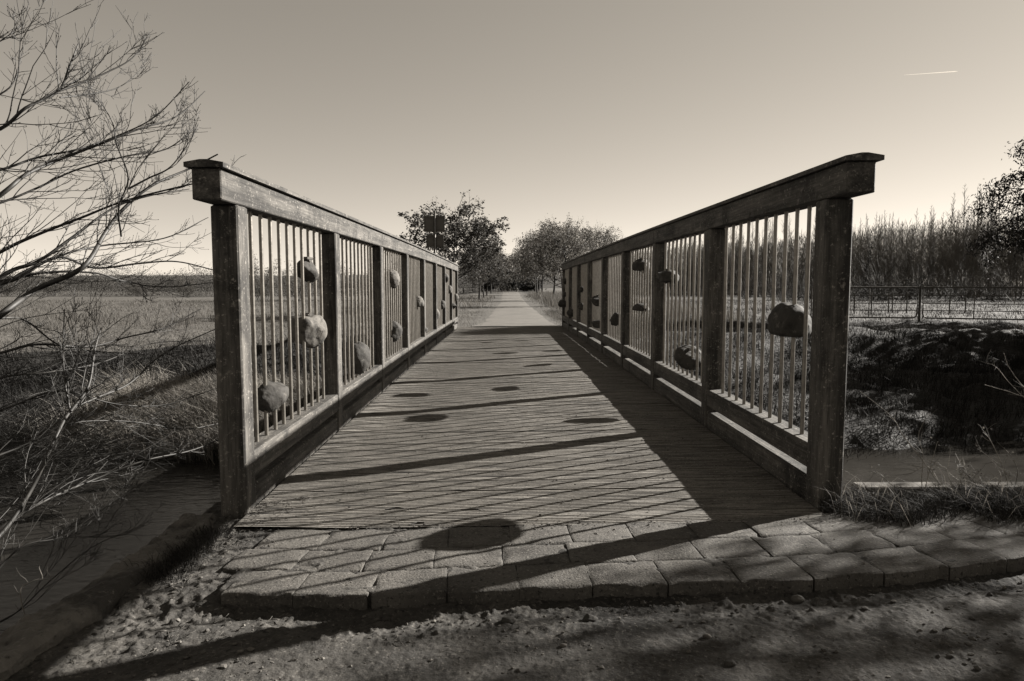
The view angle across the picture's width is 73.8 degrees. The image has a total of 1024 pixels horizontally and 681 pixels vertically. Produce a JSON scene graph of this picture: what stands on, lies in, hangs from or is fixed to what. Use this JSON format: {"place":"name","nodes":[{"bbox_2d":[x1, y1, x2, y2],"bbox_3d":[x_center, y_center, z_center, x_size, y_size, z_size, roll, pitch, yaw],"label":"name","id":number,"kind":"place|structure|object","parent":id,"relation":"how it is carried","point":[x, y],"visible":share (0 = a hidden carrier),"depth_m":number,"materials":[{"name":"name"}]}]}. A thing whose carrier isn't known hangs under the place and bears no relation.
{"place":"outdoors","nodes":[
{"label":"outdoors","id":0,"kind":"place"},
{"bbox_2d":[0,294,561,323],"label":"field grass","id":1,"kind":"structure","parent":0,"point":[115,306],"depth_m":38.96,"materials":[{"name":"plant"}]},
{"bbox_2d":[1,275,750,287],"bbox_3d":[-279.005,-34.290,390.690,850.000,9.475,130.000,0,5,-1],"label":"hills","id":2,"kind":"structure","parent":0,"point":[545,285],"depth_m":342.13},
{"bbox_2d":[0,288,1023,467],"bbox_3d":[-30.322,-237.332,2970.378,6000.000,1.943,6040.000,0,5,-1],"label":"ground","id":3,"kind":"structure","parent":0,"point":[538,309],"depth_m":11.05,"materials":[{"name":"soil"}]},
{"bbox_2d":[36,267,65,295],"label":"hawthorn bush","id":4,"kind":"object","parent":3,"relation":"on","point":[45,280],"visible":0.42,"depth_m":84.04,"materials":[{"name":"grey plant"}]},
{"bbox_2d":[0,513,215,680],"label":"wing wall","id":5,"kind":"structure","parent":3,"relation":"on","point":[25,640],"depth_m":1.92,"materials":[{"name":"concrete"}]},
{"bbox_2d":[0,0,244,630],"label":"alder shrub","id":6,"kind":"object","parent":3,"relation":"on","point":[22,298],"visible":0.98,"depth_m":3.21,"materials":[{"name":"grey plant"}]},
{"bbox_2d":[0,343,261,550],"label":"bramble thicket","id":7,"kind":"object","parent":3,"relation":"on","point":[12,470],"visible":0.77,"depth_m":6.05,"materials":[{"name":"grey plant"}]},
{"bbox_2d":[2,357,347,464],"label":"reeds","id":8,"kind":"object","parent":3,"relation":"on","point":[176,391],"visible":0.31,"depth_m":7.59,"materials":[{"name":"plant"}]},
{"bbox_2d":[173,273,197,296],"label":"hawthorn bush","id":9,"kind":"object","parent":3,"relation":"on","point":[183,289],"visible":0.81,"depth_m":81.37,"materials":[{"name":"grey plant"}]},
{"bbox_2d":[0,304,387,332],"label":"reeds","id":10,"kind":"object","parent":3,"relation":"on","point":[52,317],"visible":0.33,"depth_m":23.02,"materials":[{"name":"grey plant"}]},
{"bbox_2d":[0,259,483,296],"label":"hedgerow","id":11,"kind":"object","parent":3,"relation":"on","point":[200,289],"visible":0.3,"depth_m":91.90,"materials":[{"name":"plant"}]},
{"bbox_2d":[249,251,283,300],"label":"hawthorn bush","id":12,"kind":"object","parent":3,"relation":"on","point":[257,288],"visible":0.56,"depth_m":57.55,"materials":[{"name":"grey plant"}]},
{"bbox_2d":[0,310,558,350],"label":"field grass","id":13,"kind":"structure","parent":3,"relation":"on","point":[203,336],"depth_m":14.35,"materials":[{"name":"plant"}]},
{"bbox_2d":[282,260,317,300],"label":"hawthorn bush","id":14,"kind":"object","parent":3,"relation":"on","point":[291,283],"visible":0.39,"depth_m":56.23,"materials":[{"name":"grey plant"}]},
{"bbox_2d":[424,210,444,253],"bbox_3d":[-2.364,-2.329,20.871,0.628,3.250,0.097,0,5,-1],"label":"road sign","id":15,"kind":"object","parent":3,"relation":"on","point":[434,223],"visible":0.9,"depth_m":20.81,"materials":[{"name":"metal"}]},
{"bbox_2d":[393,190,510,289],"bbox_3d":[-2.702,-4.105,29.813,6.336,5.295,6.049,-3,5,-31],"label":"oak tree","id":16,"kind":"object","parent":3,"relation":"on","point":[480,230],"visible":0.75,"depth_m":29.27,"materials":[{"name":"grey plant"}]},
{"bbox_2d":[458,249,514,296],"bbox_3d":[-2.182,-5.356,51.840,4.944,4.249,4.050,-2,5,-25],"label":"oak tree","id":17,"kind":"object","parent":3,"relation":"on","point":[490,273],"visible":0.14,"depth_m":51.73,"materials":[{"name":"grey plant"}]},
{"bbox_2d":[465,255,507,294],"bbox_3d":[-2.128,-6.227,61.721,5.271,4.412,3.569,-2,5,-27],"label":"oak tree","id":18,"kind":"object","parent":3,"relation":"on","point":[492,281],"visible":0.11,"depth_m":61.78,"materials":[{"name":"grey plant"}]},
{"bbox_2d":[449,235,524,298],"bbox_3d":[-1.994,-4.704,43.641,5.105,4.272,3.456,3,5,30],"label":"oak tree","id":19,"kind":"object","parent":3,"relation":"on","point":[492,270],"visible":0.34,"depth_m":43.62,"materials":[{"name":"grey plant"}]},
{"bbox_2d":[500,270,520,290],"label":"evergreen bush","id":20,"kind":"object","parent":3,"relation":"on","point":[513,284],"visible":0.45,"depth_m":116.79,"materials":[{"name":"black plant"}]},
{"bbox_2d":[516,275,543,290],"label":"evergreen bush","id":21,"kind":"object","parent":3,"relation":"on","point":[528,287],"visible":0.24,"depth_m":106.69,"materials":[{"name":"black plant"}]},
{"bbox_2d":[183,152,884,528],"bbox_3d":[0.020,-0.293,8.659,2.481,1.793,12.396,0,5,-1],"label":"footbridge","id":22,"kind":"object","parent":3,"relation":"on","point":[337,440],"visible":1,"depth_m":3.51,"materials":[{"name":"grey wood"}]},
{"bbox_2d":[253,381,288,411],"bbox_3d":[-1.091,0.253,3.082,0.150,0.138,0.219,0,5,-1],"label":"threaded stone","id":23,"kind":"object","parent":22,"relation":"attached to","point":[272,396],"visible":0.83,"depth_m":3.02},
{"bbox_2d":[297,257,318,281],"bbox_3d":[-1.101,-0.380,3.667,0.120,0.135,0.164,0,5,-1],"label":"threaded stone","id":24,"kind":"object","parent":22,"relation":"attached to","point":[311,274],"visible":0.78,"depth_m":3.63,"materials":[{"name":"stone"}]},
{"bbox_2d":[291,313,326,347],"bbox_3d":[-1.108,-0.054,3.696,0.190,0.192,0.219,3,6,34],"label":"threaded stone","id":25,"kind":"object","parent":22,"relation":"attached to","point":[312,331],"visible":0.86,"depth_m":3.62,"materials":[{"name":"stone"}]},
{"bbox_2d":[342,341,370,374],"bbox_3d":[-1.122,0.126,4.898,0.186,0.243,0.222,-3,6,-35],"label":"threaded stone","id":26,"kind":"object","parent":22,"relation":"attached to","point":[362,357],"visible":0.74,"depth_m":4.83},
{"bbox_2d":[385,321,401,341],"bbox_3d":[-1.123,-0.086,6.454,0.172,0.201,0.194,0,5,-1],"label":"threaded stone","id":27,"kind":"object","parent":22,"relation":"attached to","point":[396,331],"visible":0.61,"depth_m":6.40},
{"bbox_2d":[389,269,399,288],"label":"threaded stone","id":28,"kind":"object","parent":22,"relation":"attached to","point":[394,278],"visible":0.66,"depth_m":6.33,"materials":[{"name":"stone"}]},
{"bbox_2d":[632,257,649,270],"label":"threaded stone","id":29,"kind":"object","parent":22,"relation":"attached to","point":[637,264],"visible":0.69,"depth_m":6.33,"materials":[{"name":"stone"}]},
{"bbox_2d":[657,269,678,283],"bbox_3d":[1.236,-0.505,5.384,0.159,0.122,0.259,0,5,-1],"label":"threaded stone","id":30,"kind":"object","parent":22,"relation":"attached to","point":[664,276],"visible":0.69,"depth_m":5.31,"materials":[{"name":"stone"}]},
{"bbox_2d":[674,345,700,369],"bbox_3d":[1.231,0.113,4.737,0.209,0.161,0.214,0,5,-1],"label":"threaded stone","id":31,"kind":"object","parent":22,"relation":"attached to","point":[683,358],"visible":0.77,"depth_m":4.68,"materials":[{"name":"stone"}]},
{"bbox_2d":[767,302,811,337],"bbox_3d":[1.247,-0.094,3.071,0.158,0.156,0.286,0,5,-1],"label":"threaded stone","id":32,"kind":"object","parent":22,"relation":"attached to","point":[784,319],"visible":0.91,"depth_m":2.98,"materials":[{"name":"stone"}]},
{"bbox_2d":[507,233,561,294],"bbox_3d":[1.693,-5.554,49.737,4.764,4.999,5.816,-1,5,-10],"label":"oak tree","id":33,"kind":"object","parent":3,"relation":"on","point":[533,275],"visible":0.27,"depth_m":49.20,"materials":[{"name":"grey plant"}]},
{"bbox_2d":[509,235,564,290],"bbox_3d":[2.695,-7.051,63.757,5.479,5.749,6.689,-4,6,-41],"label":"oak tree","id":34,"kind":"object","parent":3,"relation":"on","point":[517,249],"visible":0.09,"depth_m":63.83,"materials":[{"name":"grey plant"}]},
{"bbox_2d":[502,224,589,295],"bbox_3d":[2.528,-4.700,40.648,5.526,4.749,4.526,-2,5,-28],"label":"oak tree","id":35,"kind":"object","parent":3,"relation":"on","point":[534,248],"visible":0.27,"depth_m":40.44,"materials":[{"name":"grey plant"}]},
{"bbox_2d":[522,215,596,285],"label":"deciduous tree","id":36,"kind":"object","parent":3,"relation":"on","point":[544,224],"visible":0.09,"depth_m":104.15,"materials":[{"name":"grey plant"}]},
{"bbox_2d":[511,213,617,289],"bbox_3d":[2.391,-3.462,29.951,4.653,3.999,3.812,-3,6,-36],"label":"oak tree","id":37,"kind":"object","parent":3,"relation":"on","point":[557,241],"visible":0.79,"depth_m":29.38,"materials":[{"name":"grey plant"}]},
{"bbox_2d":[570,223,622,257],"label":"deciduous tree","id":38,"kind":"object","parent":3,"relation":"on","point":[603,243],"visible":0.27,"depth_m":116.56,"materials":[{"name":"grey plant"}]},
{"bbox_2d":[525,289,766,323],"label":"verge grass","id":39,"kind":"structure","parent":3,"relation":"on","point":[548,296],"depth_m":25.59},
{"bbox_2d":[749,253,767,296],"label":"ivy clad tree","id":40,"kind":"object","parent":3,"relation":"on","point":[758,282],"visible":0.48,"depth_m":78.05,"materials":[{"name":"grey plant"}]},
{"bbox_2d":[767,218,782,274],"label":"plantation tree","id":41,"kind":"object","parent":3,"relation":"on","point":[771,260],"visible":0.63,"depth_m":83.48,"materials":[{"name":"grey plant"}]},
{"bbox_2d":[550,308,1023,336],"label":"meadow grass","id":42,"kind":"structure","parent":3,"relation":"on","point":[930,322],"depth_m":19.69,"materials":[{"name":"plant"}]},
{"bbox_2d":[768,261,809,299],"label":"bare shrub","id":43,"kind":"object","parent":3,"relation":"on","point":[786,285],"visible":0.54,"depth_m":62.70,"materials":[{"name":"grey plant"}]},
{"bbox_2d":[779,218,800,290],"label":"plantation tree","id":44,"kind":"object","parent":3,"relation":"on","point":[789,248],"visible":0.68,"depth_m":83.88,"materials":[{"name":"grey plant"}]},
{"bbox_2d":[612,212,1023,293],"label":"distant wood","id":45,"kind":"object","parent":3,"relation":"on","point":[857,239],"visible":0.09,"depth_m":104.27,"materials":[{"name":"grey plant"}]},
{"bbox_2d":[615,270,1023,297],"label":"undergrowth","id":46,"kind":"object","parent":3,"relation":"on","point":[1017,290],"visible":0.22,"depth_m":79.74,"materials":[{"name":"grey plant"}]},
{"bbox_2d":[851,218,868,285],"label":"plantation tree","id":47,"kind":"object","parent":3,"relation":"on","point":[860,255],"visible":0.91,"depth_m":78.00,"materials":[{"name":"grey plant"}]},
{"bbox_2d":[855,240,875,297],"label":"ivy clad tree","id":48,"kind":"object","parent":3,"relation":"on","point":[868,259],"visible":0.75,"depth_m":71.72,"materials":[{"name":"grey plant"}]},
{"bbox_2d":[850,259,898,300],"bbox_3d":[30.657,-5.384,58.231,4.511,4.303,3.353,2,5,19],"label":"bare shrub","id":49,"kind":"object","parent":3,"relation":"on","point":[883,280],"visible":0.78,"depth_m":58.00,"materials":[{"name":"grey plant"}]},
{"bbox_2d":[869,216,885,289],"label":"plantation tree","id":50,"kind":"object","parent":3,"relation":"on","point":[875,262],"visible":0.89,"depth_m":77.32,"materials":[{"name":"grey plant"}]},
{"bbox_2d":[872,216,884,296],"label":"plantation tree","id":51,"kind":"object","parent":3,"relation":"on","point":[878,254],"visible":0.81,"depth_m":77.64,"materials":[{"name":"grey plant"}]},
{"bbox_2d":[855,252,913,300],"bbox_3d":[31.010,-5.374,56.782,4.760,4.540,3.537,2,5,23],"label":"bare shrub","id":52,"kind":"object","parent":3,"relation":"on","point":[875,284],"visible":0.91,"depth_m":57.06,"materials":[{"name":"grey plant"}]},
{"bbox_2d":[877,224,897,293],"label":"plantation tree","id":53,"kind":"object","parent":3,"relation":"on","point":[889,259],"visible":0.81,"depth_m":76.31,"materials":[{"name":"grey plant"}]},
{"bbox_2d":[880,217,897,291],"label":"plantation tree","id":54,"kind":"object","parent":3,"relation":"on","point":[889,223],"visible":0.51,"depth_m":78.18,"materials":[{"name":"grey plant"}]},
{"bbox_2d":[883,212,897,283],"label":"plantation tree","id":55,"kind":"object","parent":3,"relation":"on","point":[890,242],"visible":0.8,"depth_m":76.85,"materials":[{"name":"grey plant"}]},
{"bbox_2d":[880,260,926,299],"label":"bare shrub","id":56,"kind":"object","parent":3,"relation":"on","point":[903,284],"visible":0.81,"depth_m":60.12,"materials":[{"name":"grey plant"}]},
{"bbox_2d":[896,221,910,282],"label":"plantation tree","id":57,"kind":"object","parent":3,"relation":"on","point":[900,269],"visible":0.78,"depth_m":79.77,"materials":[{"name":"grey plant"}]},
{"bbox_2d":[897,225,913,283],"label":"plantation tree","id":58,"kind":"object","parent":3,"relation":"on","point":[906,239],"visible":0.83,"depth_m":77.24,"materials":[{"name":"grey plant"}]},
{"bbox_2d":[888,251,927,299],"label":"bare shrub","id":59,"kind":"object","parent":3,"relation":"on","point":[907,282],"visible":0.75,"depth_m":60.48,"materials":[{"name":"grey plant"}]},
{"bbox_2d":[903,208,924,292],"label":"plantation tree","id":60,"kind":"object","parent":3,"relation":"on","point":[915,233],"visible":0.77,"depth_m":74.78,"materials":[{"name":"grey plant"}]},
{"bbox_2d":[909,229,924,297],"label":"plantation tree","id":61,"kind":"object","parent":3,"relation":"on","point":[915,273],"visible":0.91,"depth_m":73.59,"materials":[{"name":"grey plant"}]},
{"bbox_2d":[917,286,921,320],"bbox_3d":[14.170,-1.242,23.722,0.070,1.310,0.070,0,5,-1],"label":"gate post","id":62,"kind":"object","parent":3,"relation":"on","point":[919,302],"visible":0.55,"depth_m":23.69,"materials":[{"name":"grey wood"}]},
{"bbox_2d":[810,287,917,318],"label":"field gate","id":63,"kind":"structure","parent":62,"relation":"attached to","point":[869,303],"depth_m":23.89,"materials":[{"name":"metal"}]},
{"bbox_2d":[922,287,1023,319],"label":"field gate","id":64,"kind":"structure","parent":62,"relation":"attached to","point":[974,295],"depth_m":23.10,"materials":[{"name":"metal"}]},
{"bbox_2d":[915,224,929,296],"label":"plantation tree","id":65,"kind":"object","parent":3,"relation":"on","point":[922,240],"visible":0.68,"depth_m":75.45,"materials":[{"name":"grey plant"}]},
{"bbox_2d":[921,212,942,286],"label":"plantation tree","id":66,"kind":"object","parent":3,"relation":"on","point":[930,247],"visible":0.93,"depth_m":73.44,"materials":[{"name":"grey plant"}]},
{"bbox_2d":[923,225,940,296],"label":"plantation tree","id":67,"kind":"object","parent":3,"relation":"on","point":[930,237],"visible":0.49,"depth_m":74.69,"materials":[{"name":"grey plant"}]},
{"bbox_2d":[928,229,941,297],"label":"plantation tree","id":68,"kind":"object","parent":3,"relation":"on","point":[934,263],"visible":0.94,"depth_m":73.28,"materials":[{"name":"grey plant"}]},
{"bbox_2d":[852,482,1023,492],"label":"edging board","id":69,"kind":"object","parent":3,"relation":"on","point":[901,484],"visible":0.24,"depth_m":2.90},
{"bbox_2d":[969,423,1017,483],"bbox_3d":[2.108,0.505,2.980,0.182,0.290,0.180,0,5,-1],"label":"dry weed","id":70,"kind":"object","parent":69,"relation":"on","point":[997,455],"visible":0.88,"depth_m":2.96,"materials":[{"name":"grey plant"}]},
{"bbox_2d":[932,225,948,293],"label":"plantation tree","id":71,"kind":"object","parent":3,"relation":"on","point":[940,261],"visible":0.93,"depth_m":72.88,"materials":[{"name":"grey plant"}]},
{"bbox_2d":[937,222,952,296],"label":"plantation tree","id":72,"kind":"object","parent":3,"relation":"on","point":[943,263],"visible":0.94,"depth_m":72.46,"materials":[{"name":"grey plant"}]},
{"bbox_2d":[938,192,961,293],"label":"plantation tree","id":73,"kind":"object","parent":3,"relation":"on","point":[949,238],"visible":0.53,"depth_m":74.47,"materials":[{"name":"grey plant"}]},
{"bbox_2d":[942,219,959,291],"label":"plantation tree","id":74,"kind":"object","parent":3,"relation":"on","point":[951,250],"visible":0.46,"depth_m":72.99,"materials":[{"name":"grey plant"}]},
{"bbox_2d":[933,264,972,300],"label":"bare shrub","id":75,"kind":"object","parent":3,"relation":"on","point":[951,288],"visible":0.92,"depth_m":54.63,"materials":[{"name":"grey plant"}]},
{"bbox_2d":[944,213,963,297],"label":"plantation tree","id":76,"kind":"object","parent":3,"relation":"on","point":[953,258],"visible":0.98,"depth_m":71.52,"materials":[{"name":"grey plant"}]},
{"bbox_2d":[949,206,971,294],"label":"plantation tree","id":77,"kind":"object","parent":3,"relation":"on","point":[957,261],"visible":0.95,"depth_m":71.41,"materials":[{"name":"grey plant"}]},
{"bbox_2d":[953,186,975,296],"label":"plantation tree","id":78,"kind":"object","parent":3,"relation":"on","point":[962,243],"visible":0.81,"depth_m":71.25,"materials":[{"name":"grey plant"}]},
{"bbox_2d":[945,266,983,299],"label":"bare shrub","id":79,"kind":"object","parent":3,"relation":"on","point":[962,288],"visible":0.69,"depth_m":57.30,"materials":[{"name":"grey plant"}]},
{"bbox_2d":[965,220,979,297],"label":"plantation tree","id":80,"kind":"object","parent":3,"relation":"on","point":[971,262],"visible":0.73,"depth_m":70.30,"materials":[{"name":"grey plant"}]},
{"bbox_2d":[963,202,984,297],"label":"plantation tree","id":81,"kind":"object","parent":3,"relation":"on","point":[971,260],"visible":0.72,"depth_m":70.11,"materials":[{"name":"grey plant"}]},
{"bbox_2d":[961,187,987,297],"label":"plantation tree","id":82,"kind":"object","parent":3,"relation":"on","point":[975,241],"visible":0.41,"depth_m":70.95,"materials":[{"name":"grey plant"}]},
{"bbox_2d":[962,187,987,297],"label":"plantation tree","id":83,"kind":"object","parent":3,"relation":"on","point":[977,276],"visible":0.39,"depth_m":71.20,"materials":[{"name":"grey plant"}]},
{"bbox_2d":[954,139,1023,278],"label":"yew tree","id":84,"kind":"object","parent":3,"relation":"on","point":[997,235],"visible":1,"depth_m":24.03,"materials":[{"name":"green plant"}]},
{"bbox_2d":[975,196,1003,297],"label":"plantation tree","id":85,"kind":"object","parent":3,"relation":"on","point":[989,251],"visible":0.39,"depth_m":68.92,"materials":[{"name":"grey plant"}]},
{"bbox_2d":[978,272,1016,301],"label":"bare shrub","id":86,"kind":"object","parent":3,"relation":"on","point":[995,290],"visible":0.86,"depth_m":54.80,"materials":[{"name":"grey plant"}]},
{"bbox_2d":[986,235,1009,291],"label":"plantation tree","id":87,"kind":"object","parent":3,"relation":"on","point":[996,265],"visible":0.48,"depth_m":68.57,"materials":[{"name":"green plant"}]},
{"bbox_2d":[993,267,1022,300],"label":"bare shrub","id":88,"kind":"object","parent":3,"relation":"on","point":[1002,283],"visible":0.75,"depth_m":56.44,"materials":[{"name":"grey plant"}]},
{"bbox_2d":[1002,205,1019,296],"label":"plantation tree","id":89,"kind":"object","parent":3,"relation":"on","point":[1010,263],"visible":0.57,"depth_m":71.89,"materials":[{"name":"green plant"}]},
{"bbox_2d":[1008,209,1023,297],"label":"plantation tree","id":90,"kind":"object","parent":3,"relation":"on","point":[1017,272],"visible":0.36,"depth_m":72.74,"materials":[{"name":"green plant"}]},
{"bbox_2d":[0,440,1023,633],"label":"water","id":91,"kind":"structure","parent":0,"point":[196,496],"depth_m":5.58,"materials":[{"name":"black liquid"}]},
{"bbox_2d":[0,0,1023,283],"label":"sky","id":92,"kind":"structure","parent":0,"point":[631,116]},
{"bbox_2d":[468,291,556,326],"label":"path","id":93,"kind":"structure","parent":0,"point":[513,308],"depth_m":20.46,"materials":[{"name":"concrete"}]},
{"bbox_2d":[5,490,1023,680],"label":"dirt track","id":94,"kind":"structure","parent":0,"point":[859,655],"depth_m":1.80,"materials":[{"name":"soil"}]},
{"bbox_2d":[13,566,53,615],"bbox_3d":[-1.520,0.993,2.265,0.513,0.461,0.103,3,6,36],"label":"dry weed","id":95,"kind":"object","parent":94,"relation":"on","point":[28,583],"visible":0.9,"depth_m":2.33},
{"bbox_2d":[121,518,238,589],"bbox_3d":[-1.101,0.702,2.307,0.327,0.086,0.523,0,5,6],"label":"grass clump","id":96,"kind":"object","parent":94,"relation":"on","point":[164,570],"visible":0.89,"depth_m":2.24,"materials":[{"name":"plant"}]},
{"bbox_2d":[501,615,515,623],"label":"loose stone","id":97,"kind":"object","parent":94,"relation":"on","point":[509,619],"visible":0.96,"depth_m":1.87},
{"bbox_2d":[860,391,940,485],"bbox_3d":[1.665,0.414,2.941,0.320,0.386,0.079,1,5,16],"label":"dry weed","id":98,"kind":"object","parent":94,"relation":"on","point":[910,445],"visible":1,"depth_m":2.92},
{"bbox_2d":[905,411,939,490],"bbox_3d":[1.760,0.469,2.916,0.126,0.350,0.113,-2,5,-21],"label":"dry weed","id":99,"kind":"object","parent":94,"relation":"on","point":[922,453],"visible":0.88,"depth_m":2.90,"materials":[{"name":"grey plant"}]},
{"bbox_2d":[926,453,984,489],"bbox_3d":[1.877,0.557,2.896,0.225,0.203,0.123,3,6,34],"label":"dry weed","id":100,"kind":"object","parent":94,"relation":"on","point":[964,465],"visible":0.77,"depth_m":2.89,"materials":[{"name":"grey plant"}]},
{"bbox_2d":[73,496,995,679],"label":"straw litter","id":101,"kind":"object","parent":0,"point":[241,531],"visible":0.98,"depth_m":2.15,"materials":[{"name":"grey plant"}]},
{"bbox_2d":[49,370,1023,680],"bbox_3d":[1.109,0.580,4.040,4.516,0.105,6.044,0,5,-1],"label":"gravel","id":102,"kind":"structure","parent":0,"point":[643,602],"depth_m":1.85,"materials":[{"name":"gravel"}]},
{"bbox_2d":[221,496,1023,609],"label":"pavement","id":103,"kind":"structure","parent":0,"point":[969,549],"depth_m":2.20,"materials":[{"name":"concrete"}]},
{"bbox_2d":[789,470,1023,528],"bbox_3d":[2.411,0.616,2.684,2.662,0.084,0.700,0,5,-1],"label":"grass clump","id":104,"kind":"object","parent":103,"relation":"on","point":[953,501],"visible":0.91,"depth_m":2.65,"materials":[{"name":"plant"}]},
{"bbox_2d":[956,461,1010,490],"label":"dry weed","id":105,"kind":"object","parent":103,"relation":"on","point":[961,468],"visible":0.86,"depth_m":2.87,"materials":[{"name":"grey plant"}]},
{"bbox_2d":[540,309,736,326],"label":"verge grass","id":106,"kind":"structure","parent":0,"point":[556,316],"depth_m":17.89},
{"bbox_2d":[648,298,1023,322],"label":"meadow grass","id":107,"kind":"structure","parent":0,"point":[909,307],"depth_m":38.75,"materials":[{"name":"plant"}]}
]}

